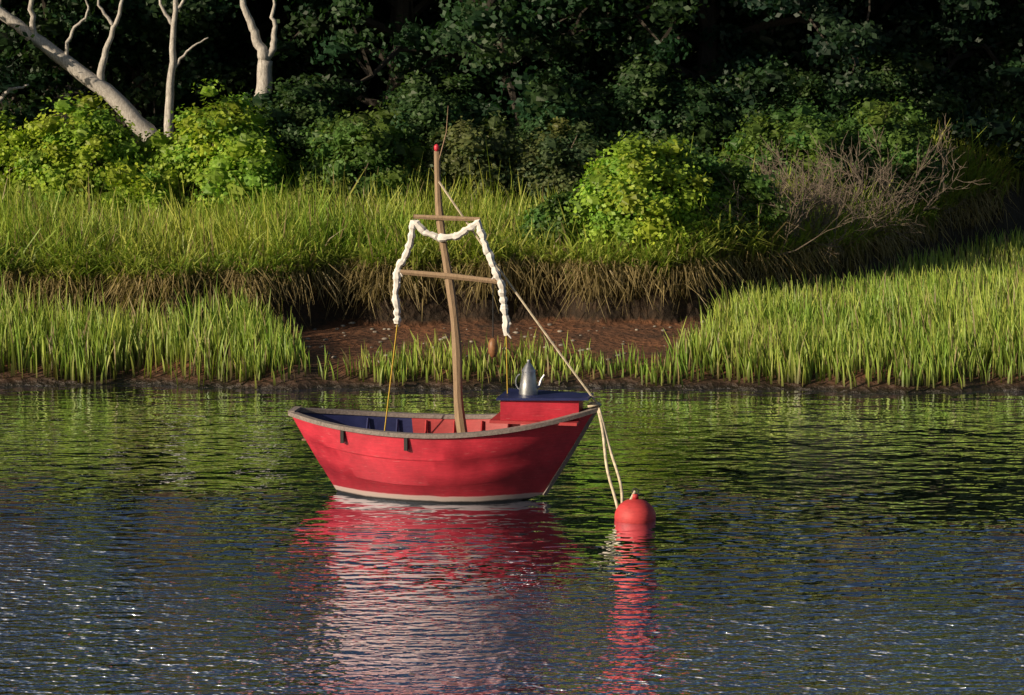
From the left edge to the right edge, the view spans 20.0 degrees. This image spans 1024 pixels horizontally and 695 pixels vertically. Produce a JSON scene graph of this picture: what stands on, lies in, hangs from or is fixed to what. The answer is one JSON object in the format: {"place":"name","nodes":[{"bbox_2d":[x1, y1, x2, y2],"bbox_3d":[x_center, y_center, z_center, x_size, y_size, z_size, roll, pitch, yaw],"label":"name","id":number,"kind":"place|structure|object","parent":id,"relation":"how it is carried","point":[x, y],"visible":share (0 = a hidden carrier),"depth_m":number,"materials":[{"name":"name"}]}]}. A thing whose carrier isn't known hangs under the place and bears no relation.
{"place":"outdoors","nodes":[
{"label":"outdoors","id":0,"kind":"place"},
{"bbox_2d":[0,175,1020,328],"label":"grass","id":1,"kind":"structure","parent":0,"point":[383,280],"depth_m":41.27,"materials":[{"name":"plant"}]},
{"bbox_2d":[0,383,1023,694],"bbox_3d":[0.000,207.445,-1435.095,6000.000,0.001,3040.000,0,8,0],"label":"water surface","id":2,"kind":"object","parent":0,"point":[164,539],"depth_m":27.19,"materials":[{"name":"liquid"}]},
{"bbox_2d":[288,110,597,502],"bbox_3d":[-0.695,-0.414,29.830,3.261,4.124,1.312,2,8,11],"label":"boat","id":3,"kind":"object","parent":2,"relation":"on","point":[523,443],"visible":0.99,"depth_m":29.65,"materials":[{"name":"paint"}]},
{"bbox_2d":[587,402,636,508],"bbox_3d":[0.980,1.140,29.261,0.170,1.038,1.160,-3,8,-18],"label":"mooring rope","id":4,"kind":"object","parent":3,"relation":"attached to","point":[602,426],"visible":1,"depth_m":29.33,"materials":[{"name":"beige fabric"}]},
{"bbox_2d":[614,488,655,523],"bbox_3d":[1.220,1.623,28.806,0.412,0.476,0.412,0,8,0],"label":"mooring buoy","id":5,"kind":"object","parent":2,"relation":"on","point":[635,509],"visible":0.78,"depth_m":28.67,"materials":[{"name":"red plastic"}]},
{"bbox_2d":[0,62,1023,393],"bbox_3d":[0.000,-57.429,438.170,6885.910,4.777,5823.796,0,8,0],"label":"terrain","id":6,"kind":"structure","parent":0,"point":[610,324],"depth_m":40.25,"materials":[{"name":"brown soil"}]},
{"bbox_2d":[0,84,28,101],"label":"bare branch","id":7,"kind":"object","parent":6,"relation":"on","point":[5,93],"visible":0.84,"depth_m":49.25,"materials":[{"name":"grey wood"}]},
{"bbox_2d":[0,110,47,202],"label":"marsh shrub","id":8,"kind":"object","parent":6,"relation":"on","point":[15,138],"visible":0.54,"depth_m":46.26,"materials":[{"name":"green plant"}]},
{"bbox_2d":[1,90,156,212],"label":"marsh shrub","id":9,"kind":"object","parent":6,"relation":"on","point":[93,138],"visible":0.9,"depth_m":45.99,"materials":[{"name":"green plant"}]},
{"bbox_2d":[0,0,179,128],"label":"forest tree","id":10,"kind":"object","parent":6,"relation":"on","point":[25,93],"depth_m":55.61,"materials":[{"name":"green plant"}]},
{"bbox_2d":[0,0,198,139],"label":"tree","id":11,"kind":"object","parent":6,"relation":"on","point":[11,44],"visible":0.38,"depth_m":51.20,"materials":[{"name":"green plant"}]},
{"bbox_2d":[0,0,207,140],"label":"dead snag","id":12,"kind":"object","parent":6,"relation":"on","point":[90,80],"visible":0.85,"depth_m":49.37,"materials":[{"name":"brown wood"}]},
{"bbox_2d":[96,165,181,220],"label":"marsh shrub","id":13,"kind":"object","parent":6,"relation":"on","point":[154,178],"visible":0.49,"depth_m":45.61,"materials":[{"name":"green plant"}]},
{"bbox_2d":[0,0,284,112],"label":"tree","id":14,"kind":"object","parent":6,"relation":"on","point":[59,24],"visible":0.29,"depth_m":51.16,"materials":[{"name":"green plant"}]},
{"bbox_2d":[11,0,281,132],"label":"tree","id":15,"kind":"object","parent":6,"relation":"on","point":[196,57],"visible":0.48,"depth_m":52.26,"materials":[{"name":"green plant"}]},
{"bbox_2d":[0,0,295,123],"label":"forest tree","id":16,"kind":"object","parent":6,"relation":"on","point":[8,83],"visible":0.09,"depth_m":55.44,"materials":[{"name":"green plant"}]},
{"bbox_2d":[123,79,296,213],"bbox_3d":[-4.925,-3.082,46.851,3.095,2.493,3.225,0,8,0],"label":"marsh shrub","id":17,"kind":"object","parent":6,"relation":"on","point":[223,147],"visible":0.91,"depth_m":46.12,"materials":[{"name":"green plant"}]},
{"bbox_2d":[165,0,303,82],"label":"forest tree","id":18,"kind":"object","parent":6,"relation":"on","point":[266,16],"visible":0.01,"depth_m":55.81,"materials":[{"name":"green plant"}]},
{"bbox_2d":[84,0,416,140],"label":"tree","id":19,"kind":"object","parent":6,"relation":"on","point":[231,40],"visible":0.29,"depth_m":52.97,"materials":[{"name":"green plant"}]},
{"bbox_2d":[240,0,320,100],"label":"dead snag","id":20,"kind":"object","parent":6,"relation":"on","point":[264,66],"visible":0.41,"depth_m":49.51,"materials":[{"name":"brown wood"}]},
{"bbox_2d":[238,73,352,187],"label":"marsh shrub","id":21,"kind":"object","parent":6,"relation":"on","point":[291,124],"visible":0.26,"depth_m":47.70,"materials":[{"name":"green plant"}]},
{"bbox_2d":[153,0,485,83],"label":"forest tree","id":22,"kind":"object","parent":6,"relation":"on","point":[279,14],"visible":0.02,"depth_m":57.16,"materials":[{"name":"green plant"}]},
{"bbox_2d":[283,171,359,211],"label":"marsh shrub","id":23,"kind":"object","parent":6,"relation":"on","point":[308,178],"visible":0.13,"depth_m":45.18,"materials":[{"name":"green plant"}]},
{"bbox_2d":[281,102,442,207],"bbox_3d":[-2.522,-2.897,47.010,3.001,2.119,2.644,0,8,0],"label":"marsh shrub","id":24,"kind":"object","parent":6,"relation":"on","point":[361,142],"visible":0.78,"depth_m":46.46,"materials":[{"name":"green plant"}]},
{"bbox_2d":[241,0,603,96],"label":"forest tree","id":25,"kind":"object","parent":6,"relation":"on","point":[429,17],"visible":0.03,"depth_m":53.41,"materials":[{"name":"green plant"}]},
{"bbox_2d":[367,70,509,149],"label":"marsh shrub","id":26,"kind":"object","parent":6,"relation":"on","point":[423,108],"visible":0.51,"depth_m":48.09,"materials":[{"name":"green plant"}]},
{"bbox_2d":[232,0,679,133],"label":"tree","id":27,"kind":"object","parent":6,"relation":"on","point":[294,48],"visible":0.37,"depth_m":51.27,"materials":[{"name":"green plant"}]},
{"bbox_2d":[421,110,533,204],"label":"marsh shrub","id":28,"kind":"object","parent":6,"relation":"on","point":[502,148],"visible":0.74,"depth_m":46.79,"materials":[{"name":"green plant"}]},
{"bbox_2d":[276,0,721,143],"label":"tree","id":29,"kind":"object","parent":6,"relation":"on","point":[479,21],"visible":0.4,"depth_m":49.05,"materials":[{"name":"green plant"}]},
{"bbox_2d":[305,320,702,362],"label":"pebbles","id":30,"kind":"object","parent":6,"relation":"on","point":[515,332],"visible":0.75,"depth_m":39.91,"materials":[{"name":"stone"}]},
{"bbox_2d":[0,225,1023,389],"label":"marsh grass","id":31,"kind":"structure","parent":6,"relation":"on","point":[953,319],"depth_m":38.21,"materials":[{"name":"green plant"}]},
{"bbox_2d":[0,98,1023,302],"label":"marsh grass","id":32,"kind":"structure","parent":6,"relation":"on","point":[39,236],"depth_m":42.18,"materials":[{"name":"green plant"}]},
{"bbox_2d":[512,187,591,250],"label":"marsh shrub","id":33,"kind":"object","parent":6,"relation":"on","point":[539,212],"visible":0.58,"depth_m":42.78,"materials":[{"name":"green plant"}]},
{"bbox_2d":[502,116,608,207],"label":"marsh shrub","id":34,"kind":"object","parent":6,"relation":"on","point":[549,160],"visible":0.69,"depth_m":46.95,"materials":[{"name":"green plant"}]},
{"bbox_2d":[370,0,745,133],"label":"tree","id":35,"kind":"object","parent":6,"relation":"on","point":[625,51],"visible":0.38,"depth_m":50.14,"materials":[{"name":"green plant"}]},
{"bbox_2d":[505,62,649,156],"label":"marsh shrub","id":36,"kind":"object","parent":6,"relation":"on","point":[597,104],"visible":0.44,"depth_m":48.58,"materials":[{"name":"green plant"}]},
{"bbox_2d":[585,134,693,194],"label":"marsh shrub","id":37,"kind":"object","parent":6,"relation":"on","point":[675,164],"depth_m":44.44,"materials":[{"name":"green plant"}]},
{"bbox_2d":[564,131,730,251],"bbox_3d":[1.942,-2.195,42.760,2.613,2.033,2.631,0,8,0],"label":"marsh shrub","id":38,"kind":"object","parent":6,"relation":"on","point":[633,175],"visible":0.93,"depth_m":42.20,"materials":[{"name":"green plant"}]},
{"bbox_2d":[591,54,751,159],"bbox_3d":[2.703,-3.809,49.508,3.182,2.406,3.124,2,8,15],"label":"marsh shrub","id":39,"kind":"object","parent":6,"relation":"on","point":[659,101],"visible":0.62,"depth_m":48.79,"materials":[{"name":"green plant"}]},
{"bbox_2d":[507,0,915,120],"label":"tree","id":40,"kind":"object","parent":6,"relation":"on","point":[753,88],"visible":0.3,"depth_m":50.45,"materials":[{"name":"green plant"}]},
{"bbox_2d":[662,150,796,248],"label":"marsh shrub","id":41,"kind":"object","parent":6,"relation":"on","point":[754,184],"visible":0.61,"depth_m":42.99,"materials":[{"name":"green plant"}]},
{"bbox_2d":[691,55,855,159],"bbox_3d":[4.554,-3.900,50.331,3.423,2.337,3.090,0,8,0],"label":"marsh shrub","id":42,"kind":"object","parent":6,"relation":"on","point":[805,90],"visible":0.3,"depth_m":49.40,"materials":[{"name":"green plant"}]},
{"bbox_2d":[653,0,903,120],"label":"tree","id":43,"kind":"object","parent":6,"relation":"on","point":[721,34],"visible":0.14,"depth_m":51.40,"materials":[{"name":"green plant"}]},
{"bbox_2d":[714,100,863,204],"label":"marsh shrub","id":44,"kind":"object","parent":6,"relation":"on","point":[798,136],"visible":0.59,"depth_m":47.23,"materials":[{"name":"green plant"}]},
{"bbox_2d":[690,143,892,259],"bbox_3d":[3.964,-2.002,43.201,3.201,2.117,2.643,0,8,0],"label":"dead bush","id":45,"kind":"object","parent":6,"relation":"on","point":[778,217],"visible":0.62,"depth_m":42.97,"materials":[{"name":"brown plant"}]},
{"bbox_2d":[722,136,861,221],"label":"dead bush","id":46,"kind":"object","parent":6,"relation":"on","point":[786,173],"visible":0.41,"depth_m":45.53,"materials":[{"name":"brown plant"}]},
{"bbox_2d":[760,133,888,259],"bbox_3d":[4.680,-2.154,44.670,3.064,2.395,2.487,-7,10,-39],"label":"dead bush","id":47,"kind":"object","parent":6,"relation":"on","point":[827,202],"visible":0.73,"depth_m":44.42,"materials":[{"name":"brown plant"}]},
{"bbox_2d":[678,10,977,78],"bbox_3d":[6.256,-10.004,55.340,7.367,12.092,8.024,0,8,0],"label":"forest tree","id":48,"kind":"object","parent":6,"relation":"on","point":[823,34],"depth_m":54.16,"materials":[{"name":"green plant"}]},
{"bbox_2d":[673,0,1023,166],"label":"tree","id":49,"kind":"object","parent":6,"relation":"on","point":[872,36],"visible":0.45,"depth_m":50.49,"materials":[{"name":"green plant"}]},
{"bbox_2d":[762,126,934,244],"bbox_3d":[5.049,-2.398,46.013,2.909,2.323,2.967,0,8,0],"label":"dead bush","id":50,"kind":"object","parent":6,"relation":"on","point":[891,197],"visible":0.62,"depth_m":45.58,"materials":[{"name":"brown plant"}]},
{"bbox_2d":[826,96,959,199],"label":"marsh shrub","id":51,"kind":"object","parent":6,"relation":"on","point":[901,133],"visible":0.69,"depth_m":48.11,"materials":[{"name":"green plant"}]},
{"bbox_2d":[822,37,967,142],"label":"marsh shrub","id":52,"kind":"object","parent":6,"relation":"on","point":[935,106],"visible":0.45,"depth_m":50.59,"materials":[{"name":"green plant"}]},
{"bbox_2d":[852,115,989,228],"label":"dead bush","id":53,"kind":"object","parent":6,"relation":"on","point":[928,205],"visible":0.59,"depth_m":47.55,"materials":[{"name":"brown plant"}]},
{"bbox_2d":[855,0,1023,172],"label":"tree","id":54,"kind":"object","parent":6,"relation":"on","point":[946,34],"visible":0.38,"depth_m":51.31,"materials":[{"name":"green plant"}]},
{"bbox_2d":[881,0,1023,62],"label":"tree","id":55,"kind":"object","parent":6,"relation":"on","point":[981,36],"visible":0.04,"depth_m":52.11,"materials":[{"name":"green plant"}]},
{"bbox_2d":[932,29,1023,136],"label":"marsh shrub","id":56,"kind":"object","parent":6,"relation":"on","point":[982,98],"visible":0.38,"depth_m":51.84,"materials":[{"name":"green plant"}]}
]}

